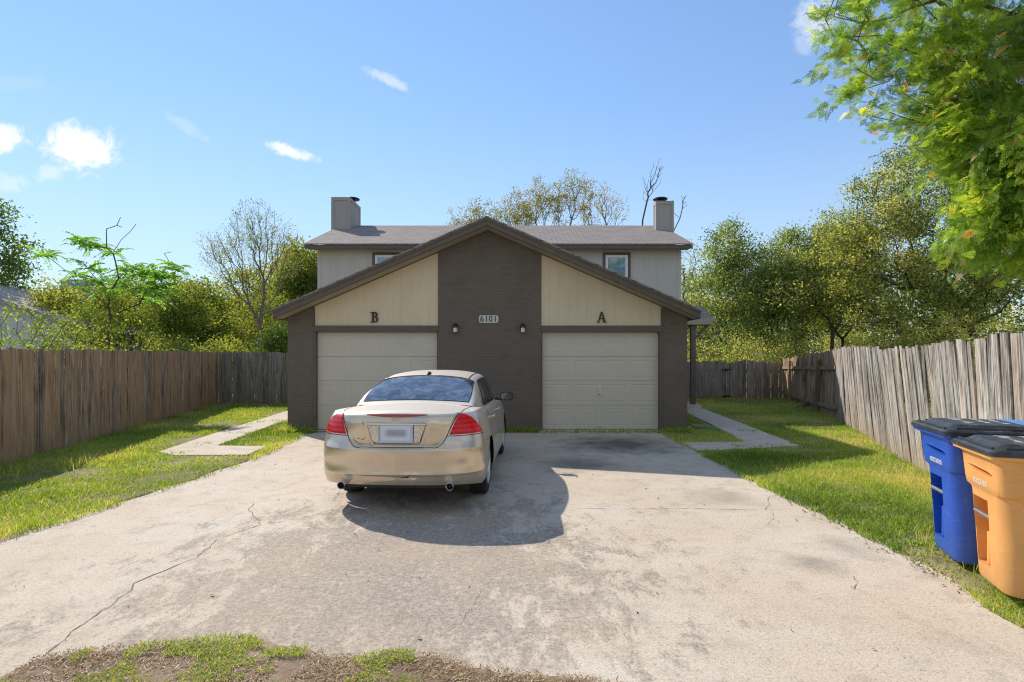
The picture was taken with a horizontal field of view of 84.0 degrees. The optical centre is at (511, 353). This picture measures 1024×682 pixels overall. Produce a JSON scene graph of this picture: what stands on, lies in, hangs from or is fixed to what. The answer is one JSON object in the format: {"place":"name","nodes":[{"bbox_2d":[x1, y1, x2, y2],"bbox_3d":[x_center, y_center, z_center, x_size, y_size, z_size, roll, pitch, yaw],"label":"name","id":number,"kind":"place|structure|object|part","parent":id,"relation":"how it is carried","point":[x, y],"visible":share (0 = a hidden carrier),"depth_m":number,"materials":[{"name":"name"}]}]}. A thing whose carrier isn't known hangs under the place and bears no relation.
{"place":"outdoors","nodes":[
{"label":"outdoors","id":0,"kind":"place"},
{"bbox_2d":[126,330,134,350],"bbox_3d":[-11.400,0.490,17.000,0.200,2.420,0.190,0,0,0],"label":"lamp post","id":1,"kind":"object","parent":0,"point":[132,337],"visible":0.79,"depth_m":16.97,"materials":[{"name":"black metal"}]},
{"bbox_2d":[0,394,325,539],"bbox_3d":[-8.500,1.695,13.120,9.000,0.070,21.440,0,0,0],"label":"lawn","id":2,"kind":"structure","parent":0,"point":[80,471],"depth_m":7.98,"materials":[{"name":"plant"}]},
{"bbox_2d":[0,291,77,350],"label":"sapling","id":3,"kind":"object","parent":2,"relation":"on","point":[26,345],"visible":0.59,"depth_m":14.22,"materials":[{"name":"green plant"}]},
{"bbox_2d":[8,270,128,367],"bbox_3d":[-10.924,-0.205,13.943,2.251,3.825,2.023,0,0,0],"label":"sapling","id":4,"kind":"object","parent":2,"relation":"on","point":[83,313],"visible":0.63,"depth_m":13.93,"materials":[{"name":"green plant"}]},
{"bbox_2d":[34,301,120,356],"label":"sapling","id":5,"kind":"object","parent":2,"relation":"on","point":[82,337],"visible":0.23,"depth_m":15.54,"materials":[{"name":"green plant"}]},
{"bbox_2d":[21,217,193,350],"bbox_3d":[-11.412,-1.095,16.072,4.573,5.615,2.347,0,0,0],"label":"feathery tree","id":6,"kind":"object","parent":2,"relation":"on","point":[145,273],"visible":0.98,"depth_m":15.98,"materials":[{"name":"green plant"}]},
{"bbox_2d":[0,348,218,465],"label":"wooden fence","id":7,"kind":"object","parent":2,"relation":"on","point":[48,400],"visible":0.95,"depth_m":10.75,"materials":[{"name":"brown wood"}]},
{"bbox_2d":[88,307,174,351],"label":"sapling","id":8,"kind":"object","parent":2,"relation":"on","point":[124,325],"visible":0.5,"depth_m":15.17,"materials":[{"name":"green plant"}]},
{"bbox_2d":[144,332,211,351],"bbox_3d":[-12.566,0.439,21.456,2.878,2.543,2.743,0,0,0],"label":"bush","id":9,"kind":"object","parent":2,"relation":"on","point":[175,345],"visible":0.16,"depth_m":21.61,"materials":[{"name":"green plant"}]},
{"bbox_2d":[188,331,254,384],"bbox_3d":[-10.497,0.443,20.927,2.657,2.532,2.676,0,0,-43],"label":"bush","id":10,"kind":"object","parent":2,"relation":"on","point":[232,347],"visible":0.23,"depth_m":20.68,"materials":[{"name":"green plant"}]},
{"bbox_2d":[158,411,287,455],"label":"walkway","id":11,"kind":"structure","parent":2,"relation":"on","point":[215,448],"depth_m":10.38,"materials":[{"name":"concrete"}]},
{"bbox_2d":[192,195,306,390],"bbox_3d":[-10.749,-2.383,23.598,4.810,8.233,2.334,0,0,0],"label":"bare tree","id":12,"kind":"object","parent":2,"relation":"on","point":[264,281],"visible":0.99,"depth_m":23.48,"materials":[{"name":"grey plant"}]},
{"bbox_2d":[219,352,287,403],"bbox_3d":[-8.055,0.818,19.136,3.591,1.782,0.088,0,0,0],"label":"wooden fence","id":13,"kind":"object","parent":2,"relation":"on","point":[243,363],"visible":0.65,"depth_m":19.12,"materials":[{"name":"grey wood"}]},
{"bbox_2d":[247,317,287,378],"bbox_3d":[-8.845,0.132,21.533,3.165,3.160,2.162,0,0,0],"label":"evergreen shrub","id":14,"kind":"object","parent":2,"relation":"on","point":[276,344],"visible":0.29,"depth_m":21.23,"materials":[{"name":"green plant"}]},
{"bbox_2d":[0,630,428,681],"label":"grass","id":15,"kind":"structure","parent":0,"point":[249,644],"depth_m":3.12,"materials":[{"name":"green plant"}]},
{"bbox_2d":[271,197,712,431],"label":"duplex house","id":16,"kind":"structure","parent":0,"point":[565,361],"depth_m":12.47,"materials":[{"name":"brick"}]},
{"bbox_2d":[370,312,377,322],"bbox_3d":[-3.014,-0.797,12.436,0.171,0.230,0.066,0,0,0],"label":"unit letter","id":17,"kind":"object","parent":16,"relation":"attached to","point":[373,317],"visible":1,"depth_m":12.44,"materials":[{"name":"black metal"}]},
{"bbox_2d":[318,332,436,428],"bbox_3d":[-2.963,0.599,12.550,2.640,2.142,0.020,0,0,0],"label":"garage door","id":18,"kind":"structure","parent":16,"relation":"in","point":[350,364],"depth_m":12.54,"materials":[{"name":"paint"}]},
{"bbox_2d":[372,252,399,264],"bbox_3d":[-4.045,-2.510,18.282,0.890,1.490,0.034,0,0,0],"label":"window","id":19,"kind":"structure","parent":16,"relation":"in","point":[377,257],"depth_m":18.27,"materials":[{"name":"glass"}]},
{"bbox_2d":[452,323,457,332],"bbox_3d":[-1.232,-0.558,12.365,0.124,0.204,0.146,0,0,0],"label":"wall lamp","id":20,"kind":"object","parent":16,"relation":"attached to","point":[455,327],"visible":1,"depth_m":12.32,"materials":[{"name":"black metal"}]},
{"bbox_2d":[479,315,497,322],"bbox_3d":[-0.511,-0.753,12.424,0.430,0.170,0.028,0,0,0],"label":"number sign","id":21,"kind":"object","parent":16,"relation":"attached to","point":[488,318],"visible":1,"depth_m":12.42,"materials":[{"name":"white metal"}]},
{"bbox_2d":[520,323,525,332],"bbox_3d":[0.235,-0.558,12.365,0.124,0.204,0.146,0,0,0],"label":"wall lamp","id":22,"kind":"object","parent":16,"relation":"attached to","point":[522,326],"visible":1,"depth_m":12.31,"materials":[{"name":"black metal"}]},
{"bbox_2d":[542,332,657,428],"bbox_3d":[1.944,0.599,12.523,2.552,2.142,0.075,0,0,0],"label":"garage door","id":23,"kind":"structure","parent":16,"relation":"in","point":[596,380],"depth_m":12.54,"materials":[{"name":"paint"}]},
{"bbox_2d":[597,312,605,322],"bbox_3d":[1.961,-0.799,12.454,0.210,0.235,0.031,0,0,0],"label":"unit letter","id":24,"kind":"object","parent":16,"relation":"attached to","point":[603,318],"visible":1,"depth_m":12.44,"materials":[{"name":"black metal"}]},
{"bbox_2d":[603,252,630,277],"bbox_3d":[3.365,-2.510,18.282,0.890,1.490,0.034,0,0,0],"label":"window","id":25,"kind":"structure","parent":16,"relation":"in","point":[619,262],"depth_m":18.28,"materials":[{"name":"glass"}]},
{"bbox_2d":[0,432,1023,681],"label":"driveway","id":26,"kind":"structure","parent":0,"point":[744,578],"depth_m":4.32,"materials":[{"name":"concrete"}]},
{"bbox_2d":[0,639,593,681],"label":"dirt bed","id":27,"kind":"object","parent":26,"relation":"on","point":[285,665],"visible":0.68,"depth_m":3.01,"materials":[{"name":"brown soil"}]},
{"bbox_2d":[0,637,623,681],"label":"straw","id":28,"kind":"object","parent":27,"relation":"on","point":[294,675],"visible":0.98,"depth_m":3.02,"materials":[{"name":"beige plant"}]},
{"bbox_2d":[324,370,512,492],"bbox_3d":[-1.098,0.971,8.348,2.180,1.460,4.842,0,0,3],"label":"sedan car","id":29,"kind":"object","parent":26,"relation":"on","point":[446,429],"visible":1,"depth_m":6.08,"materials":[{"name":"beige paint"}]},
{"bbox_3d":[-1.153,0.436,7.302,1.304,0.295,0.741,0,0,3],"label":"rear window","id":30,"kind":"part","parent":29,"relation":"part of","materials":[{"name":"blue glass"}]},
{"bbox_3d":[-0.401,0.526,7.869,0.119,0.330,0.840,0,0,3],"label":"side window","id":31,"kind":"part","parent":29,"relation":"part of","materials":[{"name":"black glass"}]},
{"bbox_3d":[-0.350,0.545,8.858,0.121,0.369,1.000,0,0,3],"label":"side window","id":32,"kind":"part","parent":29,"relation":"part of","materials":[{"name":"black glass"}]},
{"bbox_3d":[-0.317,1.013,7.775,0.211,0.701,1.067,0,0,3],"label":"door","id":33,"kind":"part","parent":29,"relation":"part of","materials":[{"name":"beige paint"}]},
{"bbox_3d":[-0.264,1.032,8.850,0.206,0.663,1.087,0,0,3],"label":"door","id":34,"kind":"part","parent":29,"relation":"part of","materials":[{"name":"beige paint"}]},
{"bbox_2d":[287,426,692,433],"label":"weeds","id":35,"kind":"object","parent":26,"relation":"on","point":[508,430],"visible":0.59,"depth_m":12.23,"materials":[{"name":"green plant"}]},
{"bbox_2d":[15,456,1014,657],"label":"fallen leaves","id":36,"kind":"object","parent":26,"relation":"on","point":[932,573],"visible":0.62,"depth_m":4.91,"materials":[{"name":"brown plant"}]},
{"bbox_2d":[0,0,1023,353],"label":"sky","id":37,"kind":"structure","parent":0,"point":[157,116],"materials":[{"name":"blue"}]},
{"bbox_2d":[232,356,930,407],"bbox_3d":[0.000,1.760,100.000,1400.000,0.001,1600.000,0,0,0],"label":"ground","id":38,"kind":"structure","parent":0,"point":[698,360],"depth_m":30.47,"materials":[{"name":"green plant"}]},
{"bbox_2d":[0,198,55,290],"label":"shade tree","id":39,"kind":"object","parent":38,"relation":"on","point":[11,272],"visible":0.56,"depth_m":30.58,"materials":[{"name":"green plant"}]},
{"bbox_2d":[17,272,108,340],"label":"olive tree","id":40,"kind":"object","parent":38,"relation":"on","point":[52,297],"visible":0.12,"depth_m":27.04,"materials":[{"name":"green plant"}]},
{"bbox_2d":[50,276,157,349],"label":"round tree","id":41,"kind":"object","parent":38,"relation":"on","point":[118,300],"visible":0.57,"depth_m":24.25,"materials":[{"name":"green plant"}]},
{"bbox_2d":[0,279,208,366],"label":"neighbour house","id":42,"kind":"structure","parent":38,"relation":"on","point":[5,292],"depth_m":26.00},
{"bbox_2d":[21,340,47,349],"bbox_3d":[-21.800,-0.100,25.979,1.200,1.000,0.038,0,0,0],"label":"window","id":43,"kind":"structure","parent":42,"relation":"in","point":[34,343],"depth_m":25.96,"materials":[{"name":"grey glass"}]},
{"bbox_2d":[96,272,165,327],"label":"olive tree","id":44,"kind":"object","parent":38,"relation":"on","point":[131,284],"visible":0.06,"depth_m":30.34,"materials":[{"name":"green plant"}]},
{"bbox_2d":[109,266,166,298],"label":"olive tree","id":45,"kind":"object","parent":38,"relation":"on","point":[133,284],"visible":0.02,"depth_m":36.42,"materials":[{"name":"green plant"}]},
{"bbox_2d":[124,269,229,348],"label":"round tree","id":46,"kind":"object","parent":38,"relation":"on","point":[185,315],"visible":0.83,"depth_m":23.60,"materials":[{"name":"green plant"}]},
{"bbox_2d":[156,270,245,350],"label":"olive tree","id":47,"kind":"object","parent":38,"relation":"on","point":[213,298],"visible":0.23,"depth_m":29.16,"materials":[{"name":"green plant"}]},
{"bbox_2d":[170,280,251,347],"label":"olive tree","id":48,"kind":"object","parent":38,"relation":"on","point":[221,305],"visible":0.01,"depth_m":35.89,"materials":[{"name":"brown plant"}]},
{"bbox_2d":[206,263,286,364],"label":"olive tree","id":49,"kind":"object","parent":38,"relation":"on","point":[233,302],"visible":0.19,"depth_m":33.41,"materials":[{"name":"green plant"}]},
{"bbox_2d":[198,289,297,360],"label":"round tree","id":50,"kind":"object","parent":38,"relation":"on","point":[247,321],"visible":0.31,"depth_m":27.22,"materials":[{"name":"green plant"}]},
{"bbox_2d":[243,236,314,370],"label":"olive tree","id":51,"kind":"object","parent":38,"relation":"on","point":[254,290],"visible":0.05,"depth_m":32.31,"materials":[{"name":"green plant"}]},
{"bbox_2d":[265,233,324,347],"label":"olive tree","id":52,"kind":"object","parent":38,"relation":"on","point":[302,283],"visible":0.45,"depth_m":29.33,"materials":[{"name":"green plant"}]},
{"bbox_2d":[438,198,505,224],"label":"autumn tree","id":53,"kind":"object","parent":38,"relation":"on","point":[473,211],"visible":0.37,"depth_m":37.81,"materials":[{"name":"green plant"}]},
{"bbox_2d":[492,185,541,224],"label":"autumn tree","id":54,"kind":"object","parent":38,"relation":"on","point":[508,218],"visible":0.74,"depth_m":37.42,"materials":[{"name":"green plant"}]},
{"bbox_2d":[510,173,568,224],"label":"autumn tree","id":55,"kind":"object","parent":38,"relation":"on","point":[537,205],"visible":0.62,"depth_m":38.35,"materials":[{"name":"green plant"}]},
{"bbox_2d":[542,167,597,224],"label":"autumn tree","id":56,"kind":"object","parent":38,"relation":"on","point":[576,194],"visible":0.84,"depth_m":37.39,"materials":[{"name":"green plant"}]},
{"bbox_2d":[573,182,630,224],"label":"autumn tree","id":57,"kind":"object","parent":38,"relation":"on","point":[602,210],"visible":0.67,"depth_m":37.90,"materials":[{"name":"plant"}]},
{"bbox_2d":[642,159,662,224],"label":"bare sapling","id":58,"kind":"object","parent":38,"relation":"on","point":[651,187],"visible":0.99,"depth_m":31.97,"materials":[{"name":"brown plant"}]},
{"bbox_2d":[672,196,686,229],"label":"bare sapling","id":59,"kind":"object","parent":38,"relation":"on","point":[681,211],"visible":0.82,"depth_m":31.49,"materials":[{"name":"brown plant"}]},
{"bbox_2d":[675,241,716,350],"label":"grey green tree","id":60,"kind":"object","parent":38,"relation":"on","point":[685,288],"visible":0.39,"depth_m":29.77,"materials":[{"name":"green plant"}]},
{"bbox_2d":[687,330,741,387],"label":"undergrowth","id":61,"kind":"object","parent":38,"relation":"on","point":[698,353],"visible":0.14,"depth_m":24.30,"materials":[{"name":"green plant"}]},
{"bbox_2d":[681,261,752,360],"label":"woodland tree","id":62,"kind":"object","parent":38,"relation":"on","point":[726,327],"visible":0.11,"depth_m":45.14,"materials":[{"name":"green plant"}]},
{"bbox_2d":[687,326,749,381],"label":"undergrowth","id":63,"kind":"object","parent":38,"relation":"on","point":[708,355],"visible":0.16,"depth_m":29.29,"materials":[{"name":"green plant"}]},
{"bbox_2d":[682,212,794,358],"bbox_3d":[10.599,-2.423,26.993,5.577,8.299,3.654,0,0,0],"label":"grey green tree","id":64,"kind":"object","parent":38,"relation":"on","point":[735,258],"visible":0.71,"depth_m":26.52,"materials":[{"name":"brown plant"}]},
{"bbox_2d":[704,323,802,384],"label":"undergrowth","id":65,"kind":"object","parent":38,"relation":"on","point":[754,357],"visible":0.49,"depth_m":23.85,"materials":[{"name":"green plant"}]},
{"bbox_2d":[705,324,808,375],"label":"undergrowth","id":66,"kind":"object","parent":38,"relation":"on","point":[730,330],"visible":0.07,"depth_m":30.27,"materials":[{"name":"green plant"}]},
{"bbox_2d":[713,234,828,359],"bbox_3d":[11.910,-1.845,26.157,5.377,7.136,3.962,0,0,0],"label":"grey green tree","id":67,"kind":"object","parent":38,"relation":"on","point":[758,319],"visible":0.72,"depth_m":25.79,"materials":[{"name":"brown plant"}]},
{"bbox_2d":[743,220,847,349],"bbox_3d":[13.613,-2.358,27.432,5.729,8.168,3.662,0,0,0],"label":"grey green tree","id":68,"kind":"object","parent":38,"relation":"on","point":[784,238],"visible":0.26,"depth_m":26.96,"materials":[{"name":"brown plant"}]},
{"bbox_2d":[760,325,830,387],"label":"undergrowth","id":69,"kind":"object","parent":38,"relation":"on","point":[796,352],"visible":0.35,"depth_m":24.38,"materials":[{"name":"green plant"}]},
{"bbox_2d":[726,262,917,357],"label":"woodland tree","id":70,"kind":"object","parent":38,"relation":"on","point":[814,339],"visible":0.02,"depth_m":42.93,"materials":[{"name":"green plant"}]},
{"bbox_2d":[751,210,911,350],"bbox_3d":[13.682,-2.234,24.234,6.364,7.916,4.110,0,0,0],"label":"oak tree","id":71,"kind":"object","parent":38,"relation":"on","point":[809,301],"visible":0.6,"depth_m":24.07,"materials":[{"name":"green plant"}]},
{"bbox_2d":[785,199,899,346],"bbox_3d":[15.348,-2.785,26.979,5.726,9.026,4.317,0,0,0],"label":"grey green tree","id":72,"kind":"object","parent":38,"relation":"on","point":[837,334],"visible":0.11,"depth_m":26.79,"materials":[{"name":"brown plant"}]},
{"bbox_2d":[797,314,907,364],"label":"undergrowth","id":73,"kind":"object","parent":38,"relation":"on","point":[849,340],"visible":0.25,"depth_m":29.82,"materials":[{"name":"green plant"}]},
{"bbox_2d":[843,324,928,393],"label":"undergrowth","id":74,"kind":"object","parent":38,"relation":"on","point":[890,343],"visible":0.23,"depth_m":21.77,"materials":[{"name":"green plant"}]},
{"bbox_2d":[811,118,1023,345],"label":"oak tree","id":75,"kind":"object","parent":38,"relation":"on","point":[909,230],"visible":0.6,"depth_m":21.81,"materials":[{"name":"green plant"}]},
{"bbox_2d":[890,308,986,366],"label":"undergrowth","id":76,"kind":"object","parent":38,"relation":"on","point":[931,334],"visible":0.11,"depth_m":25.87,"materials":[{"name":"green plant"}]},
{"bbox_2d":[877,229,1023,351],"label":"woodland tree","id":77,"kind":"object","parent":38,"relation":"on","point":[976,300],"visible":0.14,"depth_m":40.90,"materials":[{"name":"green plant"}]},
{"bbox_2d":[927,333,986,403],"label":"undergrowth","id":78,"kind":"object","parent":38,"relation":"on","point":[964,336],"visible":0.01,"depth_m":17.79,"materials":[{"name":"green plant"}]},
{"bbox_2d":[921,322,1022,395],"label":"undergrowth","id":79,"kind":"object","parent":38,"relation":"on","point":[977,336],"visible":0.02,"depth_m":20.65,"materials":[{"name":"green plant"}]},
{"bbox_2d":[921,303,1023,363],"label":"undergrowth","id":80,"kind":"object","parent":38,"relation":"on","point":[997,323],"visible":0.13,"depth_m":27.86,"materials":[{"name":"green plant"}]},
{"bbox_2d":[658,394,1023,627],"bbox_3d":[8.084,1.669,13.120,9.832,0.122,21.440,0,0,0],"label":"lawn","id":81,"kind":"structure","parent":0,"point":[965,581],"depth_m":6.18,"materials":[{"name":"plant"}]},
{"bbox_2d":[687,424,719,430],"bbox_3d":[4.080,1.615,12.822,0.078,0.066,1.834,0,0,-16],"label":"garden hose","id":82,"kind":"object","parent":81,"relation":"on","point":[703,427],"visible":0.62,"depth_m":12.37,"materials":[{"name":"green rubber"}]},
{"bbox_2d":[687,360,782,397],"bbox_3d":[7.852,0.978,21.389,4.814,1.464,0.193,0,0,-3],"label":"wooden fence","id":83,"kind":"object","parent":81,"relation":"on","point":[710,379],"visible":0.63,"depth_m":21.46,"materials":[{"name":"brown wood"}]},
{"bbox_2d":[684,408,798,451],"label":"walkway","id":84,"kind":"structure","parent":81,"relation":"on","point":[758,438],"depth_m":11.37,"materials":[{"name":"concrete"}]},
{"bbox_2d":[781,349,837,418],"bbox_3d":[9.155,0.793,17.852,0.151,1.814,7.624,0,0,16],"label":"wooden fence","id":85,"kind":"object","parent":81,"relation":"on","point":[799,371],"visible":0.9,"depth_m":16.96,"materials":[{"name":"brown wood"}]},
{"bbox_2d":[813,359,821,410],"bbox_3d":[8.565,0.920,15.960,0.120,1.560,0.488,0,0,17],"label":"timber post","id":86,"kind":"object","parent":81,"relation":"on","point":[817,382],"visible":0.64,"depth_m":15.91,"materials":[{"name":"brown wood"}]},
{"bbox_2d":[792,0,1023,290],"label":"tree","id":87,"kind":"object","parent":81,"relation":"on","point":[979,133],"visible":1,"depth_m":5.54,"materials":[{"name":"green plant"}]},
{"bbox_2d":[835,331,1023,474],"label":"wooden fence","id":88,"kind":"object","parent":81,"relation":"on","point":[872,397],"visible":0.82,"depth_m":7.74,"materials":[{"name":"grey wood"}]},
{"bbox_2d":[911,418,1023,564],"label":"wheelie bin","id":89,"kind":"object","parent":81,"relation":"on","point":[954,515],"visible":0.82,"depth_m":4.34,"materials":[{"name":"blue plastic"}]},
{"bbox_2d":[950,435,1023,598],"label":"wheelie bin","id":90,"kind":"object","parent":81,"relation":"on","point":[994,468],"visible":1,"depth_m":3.74,"materials":[{"name":"orange plastic"}]}
]}

